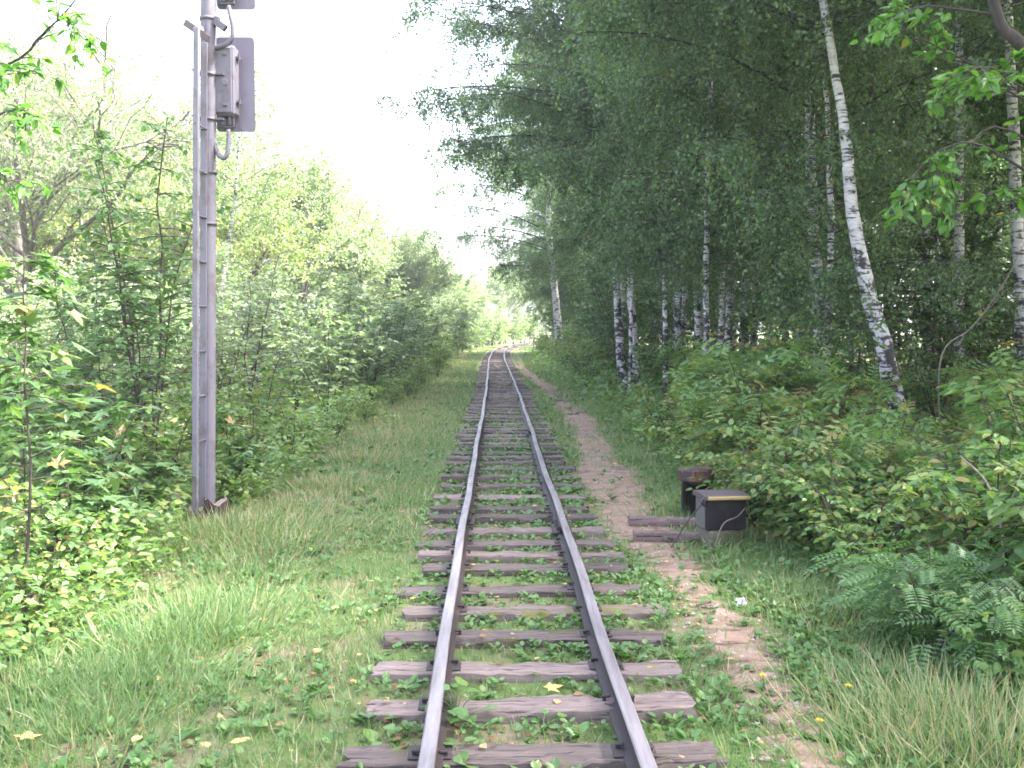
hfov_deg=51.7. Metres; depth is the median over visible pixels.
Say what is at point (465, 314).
maple bush
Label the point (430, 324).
maple bush
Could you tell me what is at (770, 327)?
understory sapling
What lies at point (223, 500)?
tree stump
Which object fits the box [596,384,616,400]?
shrub
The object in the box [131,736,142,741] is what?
fallen leaf
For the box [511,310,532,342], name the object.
maple bush
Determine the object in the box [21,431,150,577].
maple sapling
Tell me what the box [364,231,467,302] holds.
pale tree
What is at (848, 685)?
dandelion
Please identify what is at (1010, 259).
understory sapling
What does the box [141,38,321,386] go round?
birch tree
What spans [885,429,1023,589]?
shrub
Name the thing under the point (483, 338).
shrub
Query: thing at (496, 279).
pale tree
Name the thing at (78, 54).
pale tree
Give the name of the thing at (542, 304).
birch tree
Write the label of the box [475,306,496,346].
maple bush
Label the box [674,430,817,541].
shrub
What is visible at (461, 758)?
broadleaf weed
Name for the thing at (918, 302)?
understory sapling
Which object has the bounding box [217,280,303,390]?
maple bush
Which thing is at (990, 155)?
birch tree
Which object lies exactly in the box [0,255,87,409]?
maple bush
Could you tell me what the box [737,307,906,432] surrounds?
understory sapling
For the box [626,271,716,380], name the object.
understory sapling
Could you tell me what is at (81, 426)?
maple sapling
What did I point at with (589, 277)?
understory sapling
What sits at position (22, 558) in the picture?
maple sapling
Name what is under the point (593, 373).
shrub
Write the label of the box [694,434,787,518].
shrub
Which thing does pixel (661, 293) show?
birch tree
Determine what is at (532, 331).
shrub
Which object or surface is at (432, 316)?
maple bush
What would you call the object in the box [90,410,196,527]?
maple sapling
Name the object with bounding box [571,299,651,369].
understory sapling
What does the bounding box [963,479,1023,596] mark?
dogwood bush
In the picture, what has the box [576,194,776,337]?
birch tree
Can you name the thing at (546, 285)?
birch tree
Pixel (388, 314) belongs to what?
maple bush
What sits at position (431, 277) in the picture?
pale tree
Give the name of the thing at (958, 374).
shrub
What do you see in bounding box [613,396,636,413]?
shrub
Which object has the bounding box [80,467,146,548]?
maple sapling
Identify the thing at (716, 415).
shrub
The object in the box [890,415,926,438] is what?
shrub
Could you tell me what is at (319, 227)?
pale tree
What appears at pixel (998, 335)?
understory sapling
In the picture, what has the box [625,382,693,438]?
shrub
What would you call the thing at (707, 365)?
shrub
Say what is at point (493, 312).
maple bush
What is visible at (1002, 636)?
rowan sapling
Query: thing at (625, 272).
birch tree
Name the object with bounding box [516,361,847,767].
dirt path
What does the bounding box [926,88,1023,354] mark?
birch tree
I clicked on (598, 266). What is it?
birch tree
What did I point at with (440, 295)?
maple bush
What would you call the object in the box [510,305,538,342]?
maple bush
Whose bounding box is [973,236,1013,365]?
understory sapling
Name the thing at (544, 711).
broadleaf weed
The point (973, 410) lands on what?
shrub
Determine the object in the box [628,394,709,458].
shrub
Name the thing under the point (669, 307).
understory sapling
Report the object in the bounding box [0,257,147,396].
maple bush
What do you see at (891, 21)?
maple tree
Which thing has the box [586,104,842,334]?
birch tree
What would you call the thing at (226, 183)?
birch tree
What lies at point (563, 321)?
understory sapling
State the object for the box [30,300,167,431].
maple bush
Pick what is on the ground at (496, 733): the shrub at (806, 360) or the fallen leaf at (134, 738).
the shrub at (806, 360)
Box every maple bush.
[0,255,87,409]
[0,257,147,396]
[0,261,118,422]
[0,269,70,379]
[0,290,104,446]
[9,273,78,379]
[25,275,117,371]
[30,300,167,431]
[33,256,154,372]
[33,262,154,380]
[47,299,182,460]
[49,289,169,453]
[50,265,153,305]
[61,342,181,475]
[83,265,156,368]
[108,264,216,353]
[113,299,191,400]
[119,283,226,404]
[135,284,249,420]
[137,281,284,430]
[146,260,241,371]
[184,285,310,404]
[216,261,309,392]
[216,278,274,358]
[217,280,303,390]
[237,269,348,400]
[247,278,348,416]
[263,300,394,419]
[267,272,367,383]
[278,291,335,355]
[285,299,376,404]
[297,291,385,392]
[315,274,399,383]
[324,259,409,365]
[327,275,406,349]
[329,304,408,400]
[333,306,405,395]
[338,280,427,371]
[348,296,425,382]
[349,288,438,379]
[357,285,406,341]
[369,297,436,381]
[384,291,430,315]
[398,300,460,375]
[401,299,448,363]
[403,289,468,364]
[408,299,447,354]
[409,277,457,320]
[425,291,462,350]
[428,296,467,349]
[438,306,474,351]
[445,296,490,350]
[450,302,485,347]
[451,306,477,354]
[461,307,484,348]
[469,294,495,346]
[471,310,493,347]
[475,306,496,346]
[476,314,488,343]
[481,305,506,345]
[486,290,510,345]
[488,304,526,343]
[489,297,510,313]
[500,312,514,343]
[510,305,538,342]
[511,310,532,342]
[518,303,545,341]
[530,309,553,339]
[542,312,552,338]
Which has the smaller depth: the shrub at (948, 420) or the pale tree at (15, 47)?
the shrub at (948, 420)
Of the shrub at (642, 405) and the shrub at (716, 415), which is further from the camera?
the shrub at (642, 405)
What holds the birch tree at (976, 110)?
on the ground at (496, 733)
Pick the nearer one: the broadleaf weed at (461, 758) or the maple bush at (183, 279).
the broadleaf weed at (461, 758)
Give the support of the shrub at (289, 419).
on the ground at (496, 733)
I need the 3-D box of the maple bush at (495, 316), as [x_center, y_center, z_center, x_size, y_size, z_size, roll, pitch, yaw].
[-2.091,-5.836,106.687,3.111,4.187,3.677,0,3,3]
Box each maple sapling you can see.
[0,252,132,622]
[0,334,80,563]
[0,376,63,513]
[0,397,178,528]
[0,495,54,591]
[4,364,125,493]
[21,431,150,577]
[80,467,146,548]
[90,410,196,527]
[216,402,279,499]
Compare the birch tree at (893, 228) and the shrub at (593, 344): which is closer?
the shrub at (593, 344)
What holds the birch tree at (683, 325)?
on the ground at (496, 733)
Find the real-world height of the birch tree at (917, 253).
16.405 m
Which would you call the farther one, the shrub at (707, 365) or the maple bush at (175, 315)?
the maple bush at (175, 315)
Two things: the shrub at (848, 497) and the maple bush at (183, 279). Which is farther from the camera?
the maple bush at (183, 279)
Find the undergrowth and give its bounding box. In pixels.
[0,350,1023,696]
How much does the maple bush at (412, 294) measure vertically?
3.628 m
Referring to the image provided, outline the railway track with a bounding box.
[336,342,728,767]
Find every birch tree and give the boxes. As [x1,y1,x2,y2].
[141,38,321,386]
[143,129,282,300]
[357,0,773,389]
[385,0,782,392]
[417,38,602,342]
[430,0,627,369]
[498,180,606,332]
[506,180,590,336]
[524,133,611,328]
[526,195,585,324]
[527,0,710,396]
[534,0,1023,391]
[551,0,854,355]
[558,185,662,350]
[560,0,1023,435]
[564,0,803,400]
[564,61,681,377]
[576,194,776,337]
[576,208,652,324]
[577,20,702,353]
[578,136,717,354]
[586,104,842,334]
[591,2,833,358]
[597,142,687,354]
[600,13,826,348]
[610,0,998,351]
[616,104,898,360]
[624,127,787,334]
[625,188,675,342]
[627,29,835,353]
[633,279,759,337]
[653,262,660,365]
[702,0,1013,403]
[750,60,881,347]
[815,0,1023,406]
[815,21,1004,373]
[836,0,1023,384]
[857,1,1023,383]
[861,1,1023,390]
[861,83,918,360]
[862,92,941,355]
[876,83,937,256]
[896,5,1022,377]
[906,88,1022,354]
[915,20,1023,181]
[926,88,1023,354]
[929,38,1023,185]
[931,11,1023,232]
[964,21,1023,371]
[964,208,1010,261]
[965,62,1023,186]
[967,3,1022,69]
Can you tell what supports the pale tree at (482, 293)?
on the ground at (496, 733)
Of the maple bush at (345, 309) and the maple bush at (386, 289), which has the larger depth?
the maple bush at (386, 289)
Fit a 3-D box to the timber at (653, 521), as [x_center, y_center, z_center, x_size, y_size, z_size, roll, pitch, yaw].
[1.330,1.226,9.175,0.649,0.153,0.119,2,3,3]
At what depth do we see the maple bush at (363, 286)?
46.53 m
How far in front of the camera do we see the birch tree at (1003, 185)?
34.66 m
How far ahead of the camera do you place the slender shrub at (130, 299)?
10.98 m
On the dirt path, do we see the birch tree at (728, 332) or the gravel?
the gravel
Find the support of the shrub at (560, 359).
on the ground at (496, 733)
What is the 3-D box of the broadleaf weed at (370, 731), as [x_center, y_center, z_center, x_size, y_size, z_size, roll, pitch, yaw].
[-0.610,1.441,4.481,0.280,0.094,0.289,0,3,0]
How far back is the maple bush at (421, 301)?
56.16 m
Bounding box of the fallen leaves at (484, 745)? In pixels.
[0,389,999,767]
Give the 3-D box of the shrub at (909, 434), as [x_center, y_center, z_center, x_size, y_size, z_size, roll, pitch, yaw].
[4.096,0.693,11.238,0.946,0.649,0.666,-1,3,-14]
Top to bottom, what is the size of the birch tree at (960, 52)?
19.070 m
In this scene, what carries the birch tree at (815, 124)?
on the ground at (496, 733)
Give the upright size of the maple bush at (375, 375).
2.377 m
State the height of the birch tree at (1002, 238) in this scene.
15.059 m
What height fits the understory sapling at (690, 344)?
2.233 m
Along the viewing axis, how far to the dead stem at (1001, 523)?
5.97 m
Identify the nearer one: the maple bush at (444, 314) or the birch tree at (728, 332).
the birch tree at (728, 332)
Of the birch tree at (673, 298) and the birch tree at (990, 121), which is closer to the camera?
the birch tree at (990, 121)
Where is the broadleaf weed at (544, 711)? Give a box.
[514,709,566,735]
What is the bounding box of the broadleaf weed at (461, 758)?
[417,737,478,767]
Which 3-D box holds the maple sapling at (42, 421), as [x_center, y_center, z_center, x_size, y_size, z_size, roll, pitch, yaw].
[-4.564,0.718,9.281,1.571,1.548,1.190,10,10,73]
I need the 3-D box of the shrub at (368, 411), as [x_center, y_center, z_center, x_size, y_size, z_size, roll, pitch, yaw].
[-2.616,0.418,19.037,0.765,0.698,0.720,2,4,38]
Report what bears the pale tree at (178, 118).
on the ground at (496, 733)
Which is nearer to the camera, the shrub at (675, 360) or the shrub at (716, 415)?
the shrub at (716, 415)
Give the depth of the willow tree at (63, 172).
26.15 m
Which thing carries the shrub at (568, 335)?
on the ground at (496, 733)
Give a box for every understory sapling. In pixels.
[542,306,576,339]
[548,287,593,337]
[557,288,591,333]
[565,244,672,371]
[565,266,612,333]
[569,264,649,373]
[570,263,653,354]
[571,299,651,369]
[576,291,644,347]
[580,299,627,351]
[582,282,612,336]
[593,266,659,356]
[599,302,674,376]
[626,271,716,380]
[642,278,693,363]
[662,310,737,356]
[734,281,776,356]
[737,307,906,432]
[738,271,791,346]
[742,208,862,351]
[751,234,891,408]
[781,239,872,372]
[831,246,927,407]
[833,239,989,400]
[838,225,940,397]
[838,305,867,360]
[845,228,951,392]
[847,286,999,434]
[861,163,1013,395]
[875,163,1021,373]
[879,181,1013,395]
[895,209,1012,377]
[916,206,1013,401]
[920,221,1011,360]
[945,239,1011,361]
[957,287,1015,401]
[964,209,1013,366]
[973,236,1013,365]
[979,254,1013,367]
[980,244,1015,361]
[982,283,1014,361]
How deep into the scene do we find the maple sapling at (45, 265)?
6.01 m
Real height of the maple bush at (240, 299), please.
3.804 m
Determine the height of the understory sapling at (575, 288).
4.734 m
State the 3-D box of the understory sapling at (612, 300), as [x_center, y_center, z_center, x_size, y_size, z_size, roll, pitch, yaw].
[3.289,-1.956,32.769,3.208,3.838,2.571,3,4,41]
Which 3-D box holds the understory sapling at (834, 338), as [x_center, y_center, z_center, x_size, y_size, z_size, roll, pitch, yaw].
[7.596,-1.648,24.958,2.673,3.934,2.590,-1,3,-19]
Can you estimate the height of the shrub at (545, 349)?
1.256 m
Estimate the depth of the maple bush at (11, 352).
13.62 m
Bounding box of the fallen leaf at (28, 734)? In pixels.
[13,731,41,738]
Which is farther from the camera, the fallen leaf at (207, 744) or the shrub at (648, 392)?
the shrub at (648, 392)
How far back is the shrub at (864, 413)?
10.79 m
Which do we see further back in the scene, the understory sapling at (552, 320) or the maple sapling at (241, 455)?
the understory sapling at (552, 320)
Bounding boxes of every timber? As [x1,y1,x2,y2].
[628,515,696,528]
[633,529,700,544]
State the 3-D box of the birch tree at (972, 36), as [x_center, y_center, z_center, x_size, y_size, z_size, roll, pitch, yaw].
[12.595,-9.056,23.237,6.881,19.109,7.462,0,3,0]
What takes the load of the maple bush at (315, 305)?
on the ground at (496, 733)
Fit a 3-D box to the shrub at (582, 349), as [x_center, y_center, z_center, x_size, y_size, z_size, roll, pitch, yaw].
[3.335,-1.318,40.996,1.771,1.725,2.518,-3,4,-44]
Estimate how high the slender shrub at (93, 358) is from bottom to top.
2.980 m
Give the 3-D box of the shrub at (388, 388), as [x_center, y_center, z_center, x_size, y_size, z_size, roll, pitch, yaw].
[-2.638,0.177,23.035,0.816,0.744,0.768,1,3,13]
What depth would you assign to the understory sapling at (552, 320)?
68.46 m
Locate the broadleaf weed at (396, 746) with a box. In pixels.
[391,742,401,749]
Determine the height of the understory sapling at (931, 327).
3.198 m
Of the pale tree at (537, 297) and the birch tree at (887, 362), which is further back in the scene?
the pale tree at (537, 297)
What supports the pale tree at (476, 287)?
on the ground at (496, 733)
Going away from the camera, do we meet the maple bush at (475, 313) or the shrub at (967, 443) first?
the shrub at (967, 443)
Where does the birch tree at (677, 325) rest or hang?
on the ground at (496, 733)
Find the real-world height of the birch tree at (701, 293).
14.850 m
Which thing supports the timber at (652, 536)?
on the dirt path
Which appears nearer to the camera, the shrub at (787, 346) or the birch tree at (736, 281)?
the shrub at (787, 346)
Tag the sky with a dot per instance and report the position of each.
(329, 58)
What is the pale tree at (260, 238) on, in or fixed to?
on the ground at (496, 733)
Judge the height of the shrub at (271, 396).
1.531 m
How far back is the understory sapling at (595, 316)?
42.70 m
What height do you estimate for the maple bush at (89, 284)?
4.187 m
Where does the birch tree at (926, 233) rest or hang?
on the ground at (496, 733)
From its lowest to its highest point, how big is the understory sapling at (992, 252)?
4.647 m
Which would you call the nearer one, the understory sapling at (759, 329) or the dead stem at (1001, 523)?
the dead stem at (1001, 523)
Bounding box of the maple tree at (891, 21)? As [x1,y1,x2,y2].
[849,0,1023,237]
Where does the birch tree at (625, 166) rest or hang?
on the ground at (496, 733)
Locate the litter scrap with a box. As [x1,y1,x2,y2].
[735,597,746,606]
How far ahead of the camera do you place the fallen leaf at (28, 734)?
4.27 m
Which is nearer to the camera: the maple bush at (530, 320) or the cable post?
the cable post
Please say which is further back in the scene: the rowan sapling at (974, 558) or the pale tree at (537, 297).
the pale tree at (537, 297)
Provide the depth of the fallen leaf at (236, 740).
4.24 m
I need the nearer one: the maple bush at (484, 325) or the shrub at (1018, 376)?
the shrub at (1018, 376)
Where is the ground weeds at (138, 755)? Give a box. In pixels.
[0,367,1023,767]
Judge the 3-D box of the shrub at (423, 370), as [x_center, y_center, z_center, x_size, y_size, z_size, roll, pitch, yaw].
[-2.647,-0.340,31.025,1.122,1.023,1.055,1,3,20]
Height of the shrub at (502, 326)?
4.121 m
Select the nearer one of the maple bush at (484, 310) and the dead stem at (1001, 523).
the dead stem at (1001, 523)
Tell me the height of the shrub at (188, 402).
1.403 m
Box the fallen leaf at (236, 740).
[230,738,245,742]
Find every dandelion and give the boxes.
[755,674,780,696]
[798,718,839,741]
[831,684,864,701]
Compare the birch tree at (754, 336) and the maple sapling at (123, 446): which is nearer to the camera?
the maple sapling at (123, 446)
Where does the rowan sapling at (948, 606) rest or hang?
on the ground at (496, 733)
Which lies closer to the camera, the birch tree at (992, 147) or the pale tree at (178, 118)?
the birch tree at (992, 147)
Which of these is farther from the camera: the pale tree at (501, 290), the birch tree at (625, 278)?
the pale tree at (501, 290)
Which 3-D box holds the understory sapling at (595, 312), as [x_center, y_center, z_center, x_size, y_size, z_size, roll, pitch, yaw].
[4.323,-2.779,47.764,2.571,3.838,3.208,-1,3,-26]
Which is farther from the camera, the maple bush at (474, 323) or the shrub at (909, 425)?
the maple bush at (474, 323)
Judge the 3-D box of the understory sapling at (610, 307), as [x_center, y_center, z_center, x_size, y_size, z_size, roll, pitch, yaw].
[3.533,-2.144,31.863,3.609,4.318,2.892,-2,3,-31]
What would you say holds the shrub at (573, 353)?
on the ground at (496, 733)
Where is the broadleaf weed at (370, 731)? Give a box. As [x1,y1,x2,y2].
[334,712,396,742]
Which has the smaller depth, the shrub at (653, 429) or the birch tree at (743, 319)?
the shrub at (653, 429)
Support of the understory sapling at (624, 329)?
on the ground at (496, 733)
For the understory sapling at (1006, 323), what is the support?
on the ground at (496, 733)
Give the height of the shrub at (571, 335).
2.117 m
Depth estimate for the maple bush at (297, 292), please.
26.44 m
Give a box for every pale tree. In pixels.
[0,16,167,298]
[0,34,29,92]
[0,57,94,210]
[0,74,190,306]
[22,205,157,285]
[97,76,328,322]
[110,111,344,314]
[118,145,286,295]
[217,112,385,301]
[235,159,375,308]
[254,143,398,358]
[292,200,374,305]
[294,167,403,299]
[338,209,461,305]
[364,218,472,301]
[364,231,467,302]
[385,211,459,273]
[404,238,459,301]
[440,264,489,311]
[455,271,490,347]
[469,258,523,343]
[471,263,543,343]
[514,268,550,333]
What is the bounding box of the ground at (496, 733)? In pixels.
[0,331,1023,767]
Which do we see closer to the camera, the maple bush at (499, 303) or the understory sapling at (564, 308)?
the understory sapling at (564, 308)
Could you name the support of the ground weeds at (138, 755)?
on the ground at (496, 733)
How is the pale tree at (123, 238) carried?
on the ground at (496, 733)
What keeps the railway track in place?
on the ground at (496, 733)
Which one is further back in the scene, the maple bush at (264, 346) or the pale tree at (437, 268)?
the pale tree at (437, 268)
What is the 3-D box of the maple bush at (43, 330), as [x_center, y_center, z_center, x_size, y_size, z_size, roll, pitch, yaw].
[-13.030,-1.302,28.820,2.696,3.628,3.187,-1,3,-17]
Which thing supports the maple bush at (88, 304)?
on the ground at (496, 733)
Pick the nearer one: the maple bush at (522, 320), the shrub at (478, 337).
the shrub at (478, 337)
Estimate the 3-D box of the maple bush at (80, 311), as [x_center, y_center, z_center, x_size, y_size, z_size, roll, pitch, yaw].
[-5.693,0.038,14.781,1.763,2.372,2.084,2,4,38]
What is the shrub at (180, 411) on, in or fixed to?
on the ground at (496, 733)
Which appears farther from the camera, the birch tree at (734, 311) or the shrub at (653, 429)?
the birch tree at (734, 311)
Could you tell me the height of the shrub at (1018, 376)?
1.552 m
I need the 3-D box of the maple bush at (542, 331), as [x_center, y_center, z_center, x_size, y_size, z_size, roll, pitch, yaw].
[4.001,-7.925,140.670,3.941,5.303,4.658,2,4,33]
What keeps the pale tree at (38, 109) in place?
on the ground at (496, 733)
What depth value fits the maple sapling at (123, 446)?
8.29 m
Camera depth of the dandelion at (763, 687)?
4.94 m
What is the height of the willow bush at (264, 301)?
3.299 m
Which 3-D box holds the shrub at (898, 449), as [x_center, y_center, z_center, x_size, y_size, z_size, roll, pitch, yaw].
[2.997,0.669,8.653,1.618,1.238,1.436,-1,3,-26]
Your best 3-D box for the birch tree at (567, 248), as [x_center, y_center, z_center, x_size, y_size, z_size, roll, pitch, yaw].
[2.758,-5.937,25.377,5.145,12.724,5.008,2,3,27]
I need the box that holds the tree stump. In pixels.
[200,496,229,522]
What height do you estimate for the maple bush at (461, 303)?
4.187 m
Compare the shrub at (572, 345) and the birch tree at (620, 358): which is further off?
the shrub at (572, 345)
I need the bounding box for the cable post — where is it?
[677,466,713,516]
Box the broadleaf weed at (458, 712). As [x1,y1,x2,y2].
[419,676,499,724]
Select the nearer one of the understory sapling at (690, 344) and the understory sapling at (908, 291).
the understory sapling at (908, 291)
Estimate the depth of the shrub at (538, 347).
63.82 m
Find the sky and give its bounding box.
[0,0,1009,330]
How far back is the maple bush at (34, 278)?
23.82 m
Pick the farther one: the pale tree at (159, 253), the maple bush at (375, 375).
the pale tree at (159, 253)
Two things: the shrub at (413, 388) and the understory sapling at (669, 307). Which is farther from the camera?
the understory sapling at (669, 307)
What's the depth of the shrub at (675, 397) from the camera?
16.87 m
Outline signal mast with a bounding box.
[183,0,254,518]
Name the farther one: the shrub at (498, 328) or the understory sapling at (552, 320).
the shrub at (498, 328)
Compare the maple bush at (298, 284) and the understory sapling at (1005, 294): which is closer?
the maple bush at (298, 284)
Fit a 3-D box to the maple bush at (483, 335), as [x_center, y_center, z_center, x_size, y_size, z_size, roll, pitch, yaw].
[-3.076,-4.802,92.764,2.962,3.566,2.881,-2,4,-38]
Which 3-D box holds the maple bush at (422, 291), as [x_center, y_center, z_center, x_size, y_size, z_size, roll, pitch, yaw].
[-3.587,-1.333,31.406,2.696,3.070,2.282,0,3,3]
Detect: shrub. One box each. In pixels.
[0,250,131,442]
[0,350,142,490]
[0,473,129,592]
[0,513,108,634]
[56,111,234,490]
[93,390,225,507]
[141,366,265,467]
[215,458,258,507]
[216,353,317,447]
[216,385,295,468]
[254,400,328,453]
[307,395,364,436]
[341,388,387,420]
[371,375,409,406]
[393,366,426,397]
[403,356,440,384]
[420,340,458,376]
[427,335,463,363]
[450,331,467,351]
[473,323,488,346]
[473,330,491,345]
[479,317,498,346]
[481,309,515,344]
[486,320,506,344]
[498,326,513,344]
[505,314,528,343]
[510,321,530,342]
[513,312,541,342]
[525,329,553,350]
[533,337,553,355]
[536,332,571,353]
[537,340,571,361]
[541,334,581,362]
[549,345,583,371]
[550,321,590,356]
[553,326,581,348]
[554,340,608,377]
[558,352,614,388]
[571,328,609,363]
[582,322,660,379]
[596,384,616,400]
[597,373,624,391]
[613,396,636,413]
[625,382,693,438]
[626,333,702,395]
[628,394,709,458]
[632,382,658,404]
[637,415,743,483]
[639,399,659,412]
[640,335,790,447]
[649,331,748,401]
[658,367,829,484]
[661,332,765,418]
[663,331,859,469]
[666,328,849,446]
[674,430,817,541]
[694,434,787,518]
[707,397,876,501]
[721,429,887,544]
[734,377,892,464]
[735,339,859,379]
[745,362,852,396]
[746,321,857,395]
[751,341,907,445]
[754,438,942,557]
[759,389,962,542]
[783,475,946,584]
[844,409,954,499]
[851,419,937,452]
[872,350,968,419]
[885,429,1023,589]
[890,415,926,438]
[911,411,954,442]
[921,437,1023,564]
[936,374,1023,489]
[940,338,1023,443]
[940,341,1023,472]
[944,376,1023,500]
[980,453,1023,583]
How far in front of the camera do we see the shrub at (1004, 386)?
7.97 m
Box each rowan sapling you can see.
[803,525,1023,646]
[821,537,1023,681]
[940,571,1023,689]
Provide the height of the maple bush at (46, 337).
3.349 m
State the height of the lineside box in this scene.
0.524 m
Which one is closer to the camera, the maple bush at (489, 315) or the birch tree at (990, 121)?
the birch tree at (990, 121)
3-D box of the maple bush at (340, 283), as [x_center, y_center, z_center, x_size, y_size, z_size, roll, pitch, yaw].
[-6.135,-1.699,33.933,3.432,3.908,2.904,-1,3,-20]
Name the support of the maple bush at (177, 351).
on the ground at (496, 733)
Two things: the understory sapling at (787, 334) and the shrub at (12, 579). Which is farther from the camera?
the understory sapling at (787, 334)
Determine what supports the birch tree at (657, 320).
on the ground at (496, 733)
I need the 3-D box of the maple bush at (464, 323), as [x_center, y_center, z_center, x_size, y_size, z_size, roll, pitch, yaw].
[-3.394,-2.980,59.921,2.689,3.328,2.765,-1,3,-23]
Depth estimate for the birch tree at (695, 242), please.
17.95 m
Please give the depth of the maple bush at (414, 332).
33.97 m
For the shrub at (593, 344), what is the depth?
32.66 m
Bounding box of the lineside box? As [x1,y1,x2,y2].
[671,489,750,547]
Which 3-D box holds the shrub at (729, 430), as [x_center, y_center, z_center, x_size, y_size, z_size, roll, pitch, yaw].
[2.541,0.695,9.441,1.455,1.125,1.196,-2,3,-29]
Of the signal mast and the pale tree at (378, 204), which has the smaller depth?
the signal mast
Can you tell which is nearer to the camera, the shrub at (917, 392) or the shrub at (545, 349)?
the shrub at (917, 392)
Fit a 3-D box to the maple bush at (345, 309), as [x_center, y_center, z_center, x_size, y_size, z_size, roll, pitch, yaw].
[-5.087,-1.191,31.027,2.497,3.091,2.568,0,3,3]
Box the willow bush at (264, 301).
[165,248,318,427]
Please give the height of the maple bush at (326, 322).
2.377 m
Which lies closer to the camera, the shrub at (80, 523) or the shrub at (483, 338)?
the shrub at (80, 523)
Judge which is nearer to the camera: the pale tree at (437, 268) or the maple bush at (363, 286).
the maple bush at (363, 286)
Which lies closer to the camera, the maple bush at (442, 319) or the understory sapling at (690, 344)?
the understory sapling at (690, 344)
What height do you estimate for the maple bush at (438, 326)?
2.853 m
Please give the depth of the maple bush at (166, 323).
22.61 m
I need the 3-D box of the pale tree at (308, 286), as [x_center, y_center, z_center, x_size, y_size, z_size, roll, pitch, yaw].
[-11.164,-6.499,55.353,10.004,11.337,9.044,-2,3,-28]
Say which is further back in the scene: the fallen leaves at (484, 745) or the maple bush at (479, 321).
the maple bush at (479, 321)
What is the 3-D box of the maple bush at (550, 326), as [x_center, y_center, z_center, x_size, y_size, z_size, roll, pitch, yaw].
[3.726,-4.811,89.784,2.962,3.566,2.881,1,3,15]
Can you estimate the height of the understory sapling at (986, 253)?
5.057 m
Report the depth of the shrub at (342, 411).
16.31 m
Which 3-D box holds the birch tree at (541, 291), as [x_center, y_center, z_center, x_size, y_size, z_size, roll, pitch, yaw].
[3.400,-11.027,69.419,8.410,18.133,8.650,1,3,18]
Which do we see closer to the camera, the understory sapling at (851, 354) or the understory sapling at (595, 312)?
the understory sapling at (851, 354)
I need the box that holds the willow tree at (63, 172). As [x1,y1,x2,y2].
[0,0,304,395]
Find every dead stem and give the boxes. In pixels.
[804,460,862,541]
[938,243,1023,455]
[960,455,1023,618]
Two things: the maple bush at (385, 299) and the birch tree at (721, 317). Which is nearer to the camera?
the birch tree at (721, 317)
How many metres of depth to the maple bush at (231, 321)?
17.03 m
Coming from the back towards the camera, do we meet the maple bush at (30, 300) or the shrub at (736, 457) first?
the maple bush at (30, 300)
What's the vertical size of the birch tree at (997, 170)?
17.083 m
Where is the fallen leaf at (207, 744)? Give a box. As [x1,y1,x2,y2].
[201,742,210,746]
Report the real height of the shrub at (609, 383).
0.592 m
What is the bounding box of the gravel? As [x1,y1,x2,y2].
[549,399,990,767]
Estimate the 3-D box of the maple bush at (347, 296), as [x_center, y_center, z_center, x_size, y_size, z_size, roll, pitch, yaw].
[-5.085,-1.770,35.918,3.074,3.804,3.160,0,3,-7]
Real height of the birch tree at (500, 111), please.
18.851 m
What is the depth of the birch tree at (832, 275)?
14.63 m
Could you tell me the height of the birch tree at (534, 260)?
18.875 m
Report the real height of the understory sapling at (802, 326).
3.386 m
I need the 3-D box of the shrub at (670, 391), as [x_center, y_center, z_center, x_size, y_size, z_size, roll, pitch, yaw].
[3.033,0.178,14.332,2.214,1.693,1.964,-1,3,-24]
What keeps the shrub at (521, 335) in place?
on the ground at (496, 733)
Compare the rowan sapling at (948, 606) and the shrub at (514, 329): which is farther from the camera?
the shrub at (514, 329)
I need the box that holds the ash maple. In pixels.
[0,0,121,211]
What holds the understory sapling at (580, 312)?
on the ground at (496, 733)
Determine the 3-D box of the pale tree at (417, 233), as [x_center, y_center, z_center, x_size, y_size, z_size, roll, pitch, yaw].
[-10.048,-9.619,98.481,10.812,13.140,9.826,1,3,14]
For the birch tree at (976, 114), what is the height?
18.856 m
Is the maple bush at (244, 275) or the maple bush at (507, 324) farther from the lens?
the maple bush at (507, 324)
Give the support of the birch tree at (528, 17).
on the ground at (496, 733)
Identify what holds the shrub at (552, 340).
on the ground at (496, 733)
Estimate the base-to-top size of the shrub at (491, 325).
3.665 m
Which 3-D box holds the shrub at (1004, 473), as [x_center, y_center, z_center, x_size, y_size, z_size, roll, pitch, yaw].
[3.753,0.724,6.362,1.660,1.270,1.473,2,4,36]
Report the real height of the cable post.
0.561 m
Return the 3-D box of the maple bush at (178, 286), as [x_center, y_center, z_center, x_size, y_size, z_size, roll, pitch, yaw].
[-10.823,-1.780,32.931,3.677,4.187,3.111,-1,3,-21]
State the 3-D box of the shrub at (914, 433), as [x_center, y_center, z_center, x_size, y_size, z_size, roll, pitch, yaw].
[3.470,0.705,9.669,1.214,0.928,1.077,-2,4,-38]
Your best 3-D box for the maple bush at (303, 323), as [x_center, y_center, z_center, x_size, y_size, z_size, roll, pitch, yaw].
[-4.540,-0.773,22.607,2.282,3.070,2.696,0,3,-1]
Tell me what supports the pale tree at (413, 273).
on the ground at (496, 733)
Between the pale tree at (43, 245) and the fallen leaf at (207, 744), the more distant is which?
the pale tree at (43, 245)
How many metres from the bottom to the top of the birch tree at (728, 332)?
17.798 m
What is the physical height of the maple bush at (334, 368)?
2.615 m
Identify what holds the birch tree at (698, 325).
on the ground at (496, 733)
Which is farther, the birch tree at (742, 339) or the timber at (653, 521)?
the birch tree at (742, 339)

